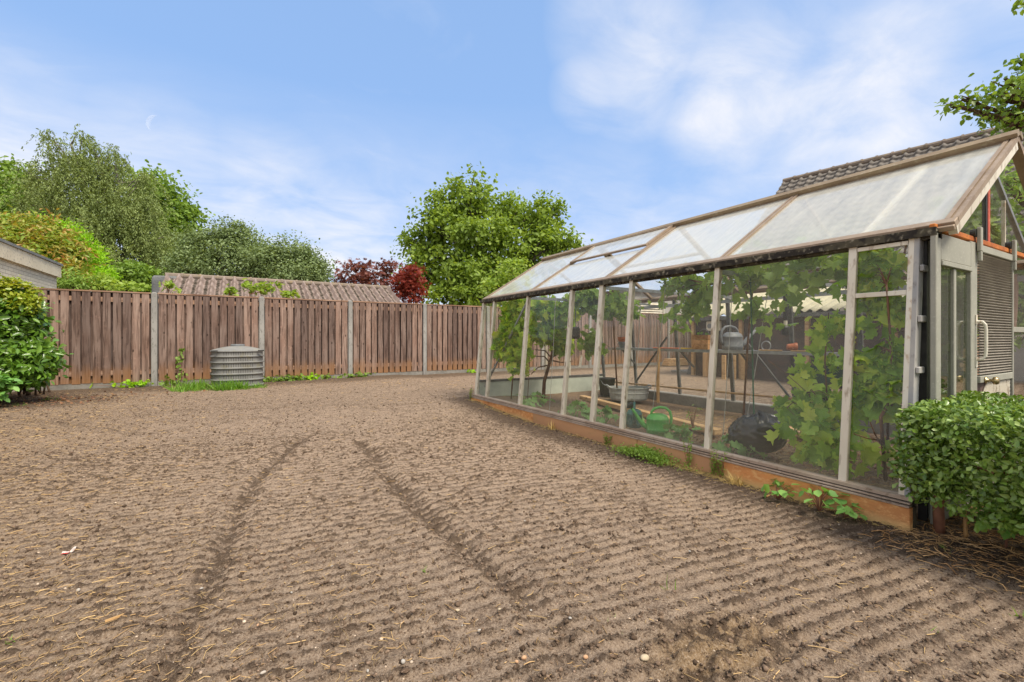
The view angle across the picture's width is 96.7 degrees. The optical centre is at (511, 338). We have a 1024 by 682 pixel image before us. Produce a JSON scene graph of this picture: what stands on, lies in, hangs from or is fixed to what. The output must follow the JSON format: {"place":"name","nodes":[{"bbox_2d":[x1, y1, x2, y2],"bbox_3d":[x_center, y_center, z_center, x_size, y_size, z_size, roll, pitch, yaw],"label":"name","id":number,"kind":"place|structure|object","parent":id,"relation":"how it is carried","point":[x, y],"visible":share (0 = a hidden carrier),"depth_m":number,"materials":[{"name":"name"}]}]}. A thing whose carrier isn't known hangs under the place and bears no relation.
{"place":"outdoors","nodes":[
{"label":"outdoors","id":0,"kind":"place"},
{"bbox_2d":[0,238,62,393],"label":"garage","id":1,"kind":"structure","parent":0,"point":[36,269],"depth_m":8.68,"materials":[{"name":"white paint"}]},
{"bbox_2d":[0,358,1023,681],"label":"ground","id":2,"kind":"structure","parent":0,"point":[648,492],"depth_m":2.08,"materials":[{"name":"soil"}]},
{"bbox_2d":[0,370,22,402],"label":"laurel shrub","id":3,"kind":"object","parent":2,"relation":"on","point":[5,380],"visible":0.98,"depth_m":6.34,"materials":[{"name":"green plant"}]},
{"bbox_2d":[0,153,65,220],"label":"broadleaf tree","id":4,"kind":"object","parent":2,"relation":"on","point":[6,166],"visible":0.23,"depth_m":36.65,"materials":[{"name":"green plant"}]},
{"bbox_2d":[0,273,72,395],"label":"laurel hedge","id":5,"kind":"object","parent":2,"relation":"on","point":[30,356],"visible":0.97,"depth_m":6.76,"materials":[{"name":"green plant"}]},
{"bbox_2d":[0,205,109,290],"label":"photinia","id":6,"kind":"object","parent":2,"relation":"on","point":[43,237],"visible":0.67,"depth_m":14.74,"materials":[{"name":"green plant"}]},
{"bbox_2d":[61,546,76,554],"bbox_3d":[-1.987,0.951,2.043,0.057,0.017,0.022,-18,26,-19],"label":"paper scrap","id":7,"kind":"object","parent":2,"relation":"on","point":[71,550],"visible":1,"depth_m":2.04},
{"bbox_2d":[57,268,92,291],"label":"shrub","id":8,"kind":"object","parent":2,"relation":"on","point":[72,282],"visible":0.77,"depth_m":12.54,"materials":[{"name":"green plant"}]},
{"bbox_2d":[35,211,127,289],"bbox_3d":[-15.663,-1.769,16.312,5.030,5.698,2.253,0,0,36],"label":"conifer shrub","id":9,"kind":"object","parent":2,"relation":"on","point":[102,258],"visible":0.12,"depth_m":16.23,"materials":[{"name":"green plant"}]},
{"bbox_2d":[0,124,182,274],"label":"weeping birch","id":10,"kind":"object","parent":2,"relation":"on","point":[106,211],"visible":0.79,"depth_m":28.51,"materials":[{"name":"green plant"}]},
{"bbox_2d":[105,613,123,622],"bbox_3d":[-1.350,0.948,1.547,0.010,0.005,0.050,0,0,40],"label":"wood chip","id":11,"kind":"object","parent":2,"relation":"on","point":[112,618],"visible":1,"depth_m":1.54,"materials":[{"name":"brown wood"}]},
{"bbox_2d":[86,272,151,293],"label":"shrub","id":12,"kind":"object","parent":2,"relation":"on","point":[104,283],"visible":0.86,"depth_m":12.83,"materials":[{"name":"green plant"}]},
{"bbox_2d":[89,379,153,387],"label":"ivy","id":13,"kind":"object","parent":2,"relation":"on","point":[130,383],"visible":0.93,"depth_m":8.98,"materials":[{"name":"green plant"}]},
{"bbox_2d":[107,255,166,286],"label":"shrub","id":14,"kind":"object","parent":2,"relation":"on","point":[138,272],"visible":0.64,"depth_m":17.66,"materials":[{"name":"green plant"}]},
{"bbox_2d":[152,275,176,292],"bbox_3d":[-9.516,-0.380,12.552,0.680,2.700,0.409,1,0,-5],"label":"covered box","id":15,"kind":"object","parent":2,"relation":"on","point":[156,279],"visible":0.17,"depth_m":12.34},
{"bbox_2d":[117,153,215,265],"bbox_3d":[-26.762,-6.615,35.376,7.750,15.445,8.431,0,0,-31],"label":"broadleaf tree","id":16,"kind":"object","parent":2,"relation":"on","point":[185,210],"visible":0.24,"depth_m":35.47,"materials":[{"name":"green plant"}]},
{"bbox_2d":[158,280,181,293],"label":"climbing vine","id":17,"kind":"object","parent":2,"relation":"on","point":[170,284],"visible":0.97,"depth_m":9.48,"materials":[{"name":"green plant"}]},
{"bbox_2d":[159,375,184,386],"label":"ivy","id":18,"kind":"object","parent":2,"relation":"on","point":[162,384],"visible":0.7,"depth_m":9.29,"materials":[{"name":"green plant"}]},
{"bbox_2d":[175,348,187,383],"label":"ivy","id":19,"kind":"object","parent":2,"relation":"on","point":[181,361],"visible":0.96,"depth_m":9.44,"materials":[{"name":"green plant"}]},
{"bbox_2d":[151,211,275,277],"bbox_3d":[-12.499,-2.184,19.776,6.105,6.541,3.712,0,0,0],"label":"orchard tree","id":20,"kind":"object","parent":2,"relation":"on","point":[203,253],"visible":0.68,"depth_m":19.20,"materials":[{"name":"green plant"}]},
{"bbox_2d":[163,377,268,392],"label":"grass","id":21,"kind":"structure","parent":2,"relation":"on","point":[197,386],"depth_m":8.58,"materials":[{"name":"plant"}]},
{"bbox_2d":[223,283,238,295],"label":"climbing vine","id":22,"kind":"object","parent":2,"relation":"on","point":[231,291],"visible":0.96,"depth_m":10.04,"materials":[{"name":"green plant"}]},
{"bbox_2d":[210,344,263,387],"bbox_3d":[-5.585,0.545,9.263,0.945,0.875,0.945,0,0,-33],"label":"compost bin","id":23,"kind":"object","parent":2,"relation":"on","point":[236,362],"visible":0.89,"depth_m":8.90,"materials":[{"name":"grey plastic"}]},
{"bbox_2d":[241,278,283,296],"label":"climbing vine","id":24,"kind":"object","parent":2,"relation":"on","point":[261,287],"visible":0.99,"depth_m":10.32,"materials":[{"name":"green plant"}]},
{"bbox_2d":[158,272,401,373],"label":"tiled shed","id":25,"kind":"structure","parent":2,"relation":"on","point":[200,284],"depth_m":13.40,"materials":[{"name":"brown tile"}]},
{"bbox_2d":[266,373,308,381],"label":"ivy","id":26,"kind":"object","parent":2,"relation":"on","point":[289,378],"visible":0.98,"depth_m":10.39,"materials":[{"name":"green plant"}]},
{"bbox_2d":[234,229,344,282],"bbox_3d":[-9.303,-1.750,18.839,4.720,5.670,3.427,0,0,11],"label":"orchard tree","id":27,"kind":"object","parent":2,"relation":"on","point":[300,262],"visible":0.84,"depth_m":18.36,"materials":[{"name":"green plant"}]},
{"bbox_2d":[279,289,301,299],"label":"climbing vine","id":28,"kind":"object","parent":2,"relation":"on","point":[288,294],"visible":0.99,"depth_m":10.63,"materials":[{"name":"green plant"}]},
{"bbox_2d":[299,372,320,379],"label":"ivy","id":29,"kind":"object","parent":2,"relation":"on","point":[311,377],"visible":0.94,"depth_m":10.66,"materials":[{"name":"green plant"}]},
{"bbox_2d":[333,371,375,377],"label":"ivy","id":30,"kind":"object","parent":2,"relation":"on","point":[359,373],"visible":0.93,"depth_m":11.20,"materials":[{"name":"green plant"}]},
{"bbox_2d":[331,257,402,285],"bbox_3d":[-5.746,-1.101,17.947,2.908,4.344,1.865,0,0,-13],"label":"red maple","id":31,"kind":"object","parent":2,"relation":"on","point":[362,275],"visible":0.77,"depth_m":17.76,"materials":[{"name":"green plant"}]},
{"bbox_2d":[19,288,720,391],"bbox_3d":[1.720,0.158,14.681,24.955,2.225,0.110,0,0,-31],"label":"wooden fence","id":32,"kind":"object","parent":2,"relation":"on","point":[108,337],"visible":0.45,"depth_m":10.48,"materials":[{"name":"wood"}]},
{"bbox_2d":[384,262,431,304],"bbox_3d":[-3.803,-0.884,16.589,1.613,3.910,1.491,0,0,28],"label":"red maple","id":33,"kind":"object","parent":2,"relation":"on","point":[404,284],"visible":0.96,"depth_m":16.34,"materials":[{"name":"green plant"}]},
{"bbox_2d":[0,389,916,492],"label":"dead leaves","id":34,"kind":"object","parent":2,"relation":"on","point":[772,458],"visible":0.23,"depth_m":4.44,"materials":[{"name":"brown plant"}]},
{"bbox_2d":[389,162,593,306],"bbox_3d":[-1.221,-3.617,21.642,8.398,9.468,6.890,0,0,-31],"label":"broadleaf tree","id":35,"kind":"object","parent":2,"relation":"on","point":[464,232],"visible":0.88,"depth_m":20.93,"materials":[{"name":"green plant"}]},
{"bbox_2d":[478,256,538,306],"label":"shrub","id":36,"kind":"object","parent":2,"relation":"on","point":[520,282],"visible":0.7,"depth_m":15.82,"materials":[{"name":"green plant"}]},
{"bbox_2d":[1,397,1019,681],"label":"grit","id":37,"kind":"object","parent":2,"relation":"on","point":[477,619],"visible":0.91,"depth_m":1.70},
{"bbox_2d":[0,379,1023,681],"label":"straw","id":38,"kind":"object","parent":2,"relation":"on","point":[294,563],"visible":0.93,"depth_m":1.76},
{"bbox_2d":[490,298,535,398],"bbox_3d":[0.058,0.157,6.554,0.583,1.548,0.942,0,0,-31],"label":"grapevine","id":39,"kind":"object","parent":2,"relation":"on","point":[511,353],"visible":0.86,"depth_m":6.40,"materials":[{"name":"green plant"}]},
{"bbox_2d":[516,394,541,406],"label":"squash plant","id":40,"kind":"object","parent":2,"relation":"on","point":[529,402],"visible":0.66,"depth_m":5.98,"materials":[{"name":"green plant"}]},
{"bbox_2d":[526,391,555,404],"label":"squash plant","id":41,"kind":"object","parent":2,"relation":"on","point":[542,401],"visible":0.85,"depth_m":6.47,"materials":[{"name":"green plant"}]},
{"bbox_2d":[528,293,580,398],"bbox_3d":[0.650,0.102,7.006,0.916,1.649,0.825,0,0,15],"label":"grapevine","id":42,"kind":"object","parent":2,"relation":"on","point":[547,331],"visible":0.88,"depth_m":6.86,"materials":[{"name":"green plant"}]},
{"bbox_2d":[557,399,587,415],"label":"squash plant","id":43,"kind":"object","parent":2,"relation":"on","point":[570,408],"visible":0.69,"depth_m":5.66,"materials":[{"name":"green plant"}]},
{"bbox_2d":[576,407,599,419],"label":"squash plant","id":44,"kind":"object","parent":2,"relation":"on","point":[585,413],"visible":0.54,"depth_m":5.32,"materials":[{"name":"green plant"}]},
{"bbox_2d":[599,377,615,395],"bbox_3d":[1.559,0.782,7.455,0.288,0.285,0.301,0,0,-31],"label":"bucket","id":45,"kind":"object","parent":2,"relation":"on","point":[603,382],"visible":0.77,"depth_m":7.36,"materials":[{"name":"black plastic"}]},
{"bbox_2d":[603,433,611,444],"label":"tall weed","id":46,"kind":"object","parent":2,"relation":"on","point":[606,440],"visible":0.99,"depth_m":4.34,"materials":[{"name":"green plant"}]},
{"bbox_2d":[596,405,619,423],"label":"squash plant","id":47,"kind":"object","parent":2,"relation":"on","point":[607,410],"visible":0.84,"depth_m":5.13,"materials":[{"name":"green plant"}]},
{"bbox_2d":[606,384,651,400],"bbox_3d":[1.778,0.812,6.938,0.673,0.227,0.387,0,0,0],"label":"tub","id":48,"kind":"object","parent":2,"relation":"on","point":[640,393],"visible":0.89,"depth_m":6.78,"materials":[{"name":"grey metal"}]},
{"bbox_2d":[626,402,641,427],"bbox_3d":[1.276,0.796,4.748,0.165,0.258,0.384,0,0,16],"label":"watering can","id":49,"kind":"object","parent":2,"relation":"on","point":[632,421],"visible":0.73,"depth_m":4.72,"materials":[{"name":"teal plastic"}]},
{"bbox_2d":[640,654,648,660],"bbox_3d":[0.401,0.963,1.375,0.028,0.014,0.022,0,0,-31],"label":"pebble","id":50,"kind":"object","parent":2,"relation":"on","point":[644,657],"visible":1,"depth_m":1.37,"materials":[{"name":"stone"}]},
{"bbox_2d":[627,402,672,434],"bbox_3d":[1.349,0.774,4.474,0.447,0.303,0.172,0,0,9],"label":"watering can","id":51,"kind":"object","parent":2,"relation":"on","point":[654,423],"visible":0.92,"depth_m":4.42,"materials":[{"name":"green plastic"}]},
{"bbox_2d":[580,395,721,434],"bbox_3d":[1.578,0.925,5.864,0.100,0.060,2.867,0,0,-19],"label":"plank","id":52,"kind":"object","parent":2,"relation":"on","point":[679,422],"visible":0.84,"depth_m":5.21,"materials":[{"name":"wood"}]},
{"bbox_2d":[605,442,702,471],"bbox_3d":[1.070,0.968,3.843,0.315,0.154,1.133,0,0,-31],"label":"weed patch","id":53,"kind":"object","parent":2,"relation":"on","point":[647,452],"visible":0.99,"depth_m":3.78,"materials":[{"name":"green plant"}]},
{"bbox_2d":[656,347,659,402],"bbox_3d":[2.134,0.524,6.631,0.062,0.801,0.045,0,0,-31],"label":"wooden stake","id":54,"kind":"object","parent":2,"relation":"on","point":[658,384],"visible":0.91,"depth_m":6.61,"materials":[{"name":"brown wood"}]},
{"bbox_2d":[658,422,691,440],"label":"squash plant","id":55,"kind":"object","parent":2,"relation":"on","point":[677,430],"visible":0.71,"depth_m":4.09,"materials":[{"name":"green plant"}]},
{"bbox_2d":[662,358,687,365],"bbox_3d":[5.850,0.828,16.324,1.050,0.244,0.300,0,0,-31],"label":"board stack","id":56,"kind":"object","parent":2,"relation":"on","point":[671,362],"visible":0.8,"depth_m":16.13,"materials":[{"name":"wood"}]},
{"bbox_2d":[468,399,905,529],"bbox_3d":[0.685,0.963,4.663,0.208,0.122,5.321,0,0,-31],"label":"straw fringe","id":57,"kind":"object","parent":2,"relation":"on","point":[707,473],"visible":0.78,"depth_m":3.41,"materials":[{"name":"brown plant"}]},
{"bbox_2d":[670,424,703,443],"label":"squash plant","id":58,"kind":"object","parent":2,"relation":"on","point":[684,436],"visible":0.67,"depth_m":4.17,"materials":[{"name":"green plant"}]},
{"bbox_2d":[682,434,693,467],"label":"tall weed","id":59,"kind":"object","parent":2,"relation":"on","point":[688,461],"visible":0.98,"depth_m":3.55,"materials":[{"name":"green plant"}]},
{"bbox_2d":[685,404,702,427],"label":"tall seedling","id":60,"kind":"object","parent":2,"relation":"on","point":[691,417],"visible":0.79,"depth_m":4.66,"materials":[{"name":"green plant"}]},
{"bbox_2d":[703,352,708,376],"bbox_3d":[4.971,0.660,11.640,0.130,0.620,0.130,0,0,-31],"label":"timber post","id":61,"kind":"object","parent":2,"relation":"on","point":[705,363],"visible":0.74,"depth_m":11.59,"materials":[{"name":"wood"}]},
{"bbox_2d":[709,455,717,475],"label":"tall weed","id":62,"kind":"object","parent":2,"relation":"on","point":[714,467],"visible":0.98,"depth_m":3.37,"materials":[{"name":"green plant"}]},
{"bbox_2d":[703,441,727,450],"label":"squash plant","id":63,"kind":"object","parent":2,"relation":"on","point":[719,446],"visible":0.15,"depth_m":3.71,"materials":[{"name":"green plant"}]},
{"bbox_2d":[710,449,727,477],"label":"tall weed","id":64,"kind":"object","parent":2,"relation":"on","point":[721,473],"visible":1,"depth_m":3.32,"materials":[{"name":"green plant"}]},
{"bbox_2d":[702,433,742,452],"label":"squash plant","id":65,"kind":"object","parent":2,"relation":"on","point":[734,445],"visible":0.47,"depth_m":3.75,"materials":[{"name":"green plant"}]},
{"bbox_2d":[722,355,725,378],"bbox_3d":[5.042,0.680,10.828,0.040,0.580,0.100,0,0,-31],"label":"upright board","id":66,"kind":"object","parent":2,"relation":"on","point":[723,366],"visible":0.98,"depth_m":10.80,"materials":[{"name":"wood"}]},
{"bbox_2d":[733,355,735,379],"bbox_3d":[5.279,0.680,10.828,0.040,0.580,0.100,0,0,-31],"label":"upright board","id":67,"kind":"object","parent":2,"relation":"on","point":[734,360],"visible":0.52,"depth_m":10.79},
{"bbox_2d":[723,470,749,486],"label":"grass tuft","id":68,"kind":"object","parent":2,"relation":"on","point":[732,480],"visible":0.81,"depth_m":3.19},
{"bbox_2d":[741,355,744,378],"bbox_3d":[5.493,0.680,10.828,0.040,0.580,0.100,0,0,-31],"label":"upright board","id":69,"kind":"object","parent":2,"relation":"on","point":[742,368],"visible":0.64,"depth_m":10.81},
{"bbox_2d":[471,129,1023,530],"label":"greenhouse","id":70,"kind":"object","parent":2,"relation":"on","point":[934,243],"visible":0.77,"depth_m":3.11,"materials":[{"name":"beige metal"}]},
{"bbox_2d":[549,296,555,409],"bbox_3d":[0.526,0.184,5.906,0.104,1.481,0.006,0,0,-31],"label":"plant string","id":71,"kind":"object","parent":70,"relation":"attached to","point":[553,347],"visible":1,"depth_m":5.91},
{"bbox_2d":[572,306,579,338],"bbox_3d":[0.824,-0.215,5.900,0.116,0.430,0.113,0,0,-31],"label":"hanging lamp","id":72,"kind":"object","parent":70,"relation":"hanging from","point":[575,332],"visible":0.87,"depth_m":5.85,"materials":[{"name":"black plastic"}]},
{"bbox_2d":[567,288,650,387],"bbox_3d":[1.234,0.075,6.247,0.951,1.711,1.221,0,0,-9],"label":"grapevine","id":73,"kind":"object","parent":70,"relation":"attached to","point":[616,306],"visible":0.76,"depth_m":6.12,"materials":[{"name":"green plant"}]},
{"bbox_2d":[634,287,641,401],"bbox_3d":[1.511,0.133,5.473,0.133,1.584,0.007,0,0,-23],"label":"plant string","id":74,"kind":"object","parent":70,"relation":"attached to","point":[638,345],"visible":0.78,"depth_m":5.48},
{"bbox_2d":[615,381,791,399],"bbox_3d":[2.517,0.717,6.519,0.033,0.092,3.796,0,0,-31],"label":"bamboo pole","id":75,"kind":"object","parent":70,"relation":"attached to","point":[736,393],"visible":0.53,"depth_m":6.27,"materials":[{"name":"wood"}]},
{"bbox_2d":[608,347,942,381],"bbox_3d":[2.826,0.279,5.917,0.345,0.274,4.170,0,0,-31],"label":"metal shelf","id":76,"kind":"object","parent":70,"relation":"attached to","point":[740,352],"visible":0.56,"depth_m":5.75,"materials":[{"name":"metal"}]},
{"bbox_2d":[692,329,710,349],"bbox_3d":[2.616,0.003,6.208,0.178,0.286,0.270,0,0,-27],"label":"crate","id":77,"kind":"object","parent":76,"relation":"on","point":[701,339],"visible":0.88,"depth_m":6.16,"materials":[{"name":"brown wood"}]},
{"bbox_2d":[720,325,755,349],"bbox_3d":[2.913,-0.016,5.848,0.515,0.322,0.206,0,0,-6],"label":"watering can","id":78,"kind":"object","parent":76,"relation":"on","point":[737,342],"visible":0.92,"depth_m":5.78,"materials":[{"name":"grey metal"}]},
{"bbox_2d":[786,343,797,350],"bbox_3d":[3.229,0.096,5.250,0.100,0.104,0.104,0,0,19],"label":"flower pot","id":79,"kind":"object","parent":76,"relation":"on","point":[792,346],"visible":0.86,"depth_m":5.22,"materials":[{"name":"ceramic"}]},
{"bbox_2d":[776,283,789,334],"bbox_3d":[2.899,-0.411,4.901,0.079,0.747,0.169,0,0,-31],"label":"hanging lamp","id":80,"kind":"object","parent":70,"relation":"hanging from","point":[785,330],"visible":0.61,"depth_m":4.84,"materials":[{"name":"grey metal"}]},
{"bbox_2d":[800,365,842,387],"bbox_3d":[3.319,0.401,4.881,0.040,0.220,0.420,0,0,-31],"label":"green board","id":81,"kind":"object","parent":70,"relation":"attached to","point":[820,378],"visible":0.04,"depth_m":4.82,"materials":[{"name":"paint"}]},
{"bbox_2d":[930,231,987,523],"bbox_3d":[2.545,0.208,2.619,0.655,1.585,0.136,0,0,-31],"label":"door","id":82,"kind":"structure","parent":70,"relation":"in","point":[955,254],"depth_m":2.59,"materials":[{"name":"grey paint"}]},
{"bbox_2d":[977,267,1018,332],"bbox_3d":[3.857,-0.295,3.626,0.902,0.490,0.094,0,0,-31],"label":"curtain","id":83,"kind":"object","parent":70,"relation":"hanging from","point":[1016,286],"visible":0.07,"depth_m":3.78,"materials":[{"name":"pink fabric"}]},
{"bbox_2d":[729,443,766,459],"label":"squash plant","id":84,"kind":"object","parent":2,"relation":"on","point":[744,451],"visible":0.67,"depth_m":3.57,"materials":[{"name":"green plant"}]},
{"bbox_2d":[605,409,897,487],"bbox_3d":[2.309,0.968,4.453,2.396,0.045,3.223,0,0,-31],"label":"bedding straw","id":85,"kind":"object","parent":2,"relation":"on","point":[733,416],"visible":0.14,"depth_m":4.31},
{"bbox_2d":[728,410,786,452],"bbox_3d":[2.023,0.754,3.748,0.457,0.341,0.373,0,0,9],"label":"plastic bag","id":86,"kind":"object","parent":85,"relation":"on","point":[747,430],"visible":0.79,"depth_m":3.63,"materials":[{"name":"plastic"}]},
{"bbox_2d":[750,279,754,413],"bbox_3d":[2.054,0.204,3.886,0.012,1.443,0.063,0,0,-11],"label":"plant stake","id":87,"kind":"object","parent":2,"relation":"on","point":[752,347],"visible":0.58,"depth_m":3.89,"materials":[{"name":"metal"}]},
{"bbox_2d":[656,236,878,415],"bbox_3d":[2.031,0.021,4.111,1.113,1.819,2.579,0,0,-1],"label":"grapevine","id":88,"kind":"object","parent":2,"relation":"on","point":[701,293],"visible":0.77,"depth_m":3.94,"materials":[{"name":"green plant"}]},
{"bbox_2d":[652,288,665,408],"bbox_3d":[1.510,0.155,4.700,0.190,1.541,0.008,0,0,-16],"label":"plant string","id":89,"kind":"object","parent":88,"relation":"attached to","point":[659,349],"visible":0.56,"depth_m":4.70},
{"bbox_2d":[722,277,732,441],"bbox_3d":[1.899,0.175,4.008,0.132,1.501,0.007,0,0,-23],"label":"plant string","id":90,"kind":"object","parent":88,"relation":"attached to","point":[728,361],"visible":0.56,"depth_m":4.01,"materials":[{"name":"fabric"}]},
{"bbox_2d":[747,298,766,413],"bbox_3d":[2.271,0.207,4.235,0.276,1.436,0.009,0,0,-11],"label":"plant string","id":91,"kind":"object","parent":88,"relation":"attached to","point":[757,358],"visible":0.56,"depth_m":4.24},
{"bbox_2d":[761,478,799,499],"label":"strawberry plant","id":92,"kind":"object","parent":2,"relation":"on","point":[780,493],"visible":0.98,"depth_m":2.88,"materials":[{"name":"green plant"}]},
{"bbox_2d":[764,308,877,479],"bbox_3d":[2.093,0.352,3.114,0.645,1.155,0.657,0,0,34],"label":"grapevine","id":93,"kind":"object","parent":2,"relation":"on","point":[810,415],"visible":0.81,"depth_m":3.12,"materials":[{"name":"green plant"}]},
{"bbox_2d":[798,487,849,510],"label":"strawberry plant","id":94,"kind":"object","parent":2,"relation":"on","point":[818,493],"visible":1,"depth_m":2.66,"materials":[{"name":"green plant"}]},
{"bbox_2d":[686,275,979,393],"bbox_3d":[7.054,-0.228,10.608,2.521,2.396,5.401,0,0,-31],"label":"lean to","id":95,"kind":"object","parent":2,"relation":"on","point":[778,341],"visible":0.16,"depth_m":10.32,"materials":[{"name":"brown wood"}]},
{"bbox_2d":[824,503,867,520],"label":"strawberry plant","id":96,"kind":"object","parent":2,"relation":"on","point":[847,511],"visible":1,"depth_m":2.56,"materials":[{"name":"green plant"}]},
{"bbox_2d":[824,248,907,480],"bbox_3d":[2.218,0.176,2.765,0.463,1.515,0.526,0,0,8],"label":"grapevine","id":97,"kind":"object","parent":2,"relation":"on","point":[877,393],"visible":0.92,"depth_m":2.69,"materials":[{"name":"green plant"}]},
{"bbox_2d":[851,506,1023,594],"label":"straw litter","id":98,"kind":"object","parent":2,"relation":"on","point":[957,538],"visible":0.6,"depth_m":2.20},
{"bbox_2d":[886,192,1006,461],"bbox_3d":[3.276,-0.087,3.425,1.333,2.034,0.489,0,0,-31],"label":"grapevine","id":99,"kind":"object","parent":2,"relation":"on","point":[974,220],"visible":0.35,"depth_m":3.15,"materials":[{"name":"green plant"}]},
{"bbox_2d":[886,390,1023,536],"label":"box hedge","id":100,"kind":"object","parent":2,"relation":"on","point":[975,441],"visible":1,"depth_m":2.04,"materials":[{"name":"green plant"}]},
{"bbox_2d":[963,514,967,537],"bbox_3d":[2.308,0.975,2.315,0.018,0.190,0.017,0,0,-31],"label":"wooden peg","id":101,"kind":"object","parent":2,"relation":"on","point":[965,529],"visible":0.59,"depth_m":2.31,"materials":[{"name":"brown wood"}]},
{"bbox_2d":[934,0,1023,143],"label":"broadleaf tree","id":102,"kind":"object","parent":2,"relation":"on","point":[1001,117],"visible":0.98,"depth_m":6.97,"materials":[{"name":"green plant"}]},
{"bbox_2d":[966,473,1022,547],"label":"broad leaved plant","id":103,"kind":"object","parent":2,"relation":"on","point":[1005,535],"visible":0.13,"depth_m":2.11,"materials":[{"name":"green plant"}]},
{"bbox_2d":[970,160,1023,351],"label":"shrub","id":104,"kind":"object","parent":2,"relation":"on","point":[1016,191],"visible":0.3,"depth_m":5.34,"materials":[{"name":"green plant"}]},
{"bbox_2d":[0,0,1023,315],"label":"sky","id":105,"kind":"structure","parent":0,"point":[322,119],"materials":[{"name":"blue"}]},
{"bbox_2d":[607,288,712,354],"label":"grey building","id":106,"kind":"structure","parent":0,"point":[653,310],"depth_m":25.72,"materials":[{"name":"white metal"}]},
{"bbox_2d":[728,127,1023,382],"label":"house","id":107,"kind":"structure","parent":0,"point":[856,209],"depth_m":13.79,"materials":[{"name":"grey tile"}]},
{"bbox_2d":[793,308,843,312],"bbox_3d":[8.586,-0.680,12.929,0.050,1.300,1.400,0,0,-40],"label":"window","id":108,"kind":"structure","parent":107,"relation":"in","point":[842,309],"depth_m":12.79,"materials":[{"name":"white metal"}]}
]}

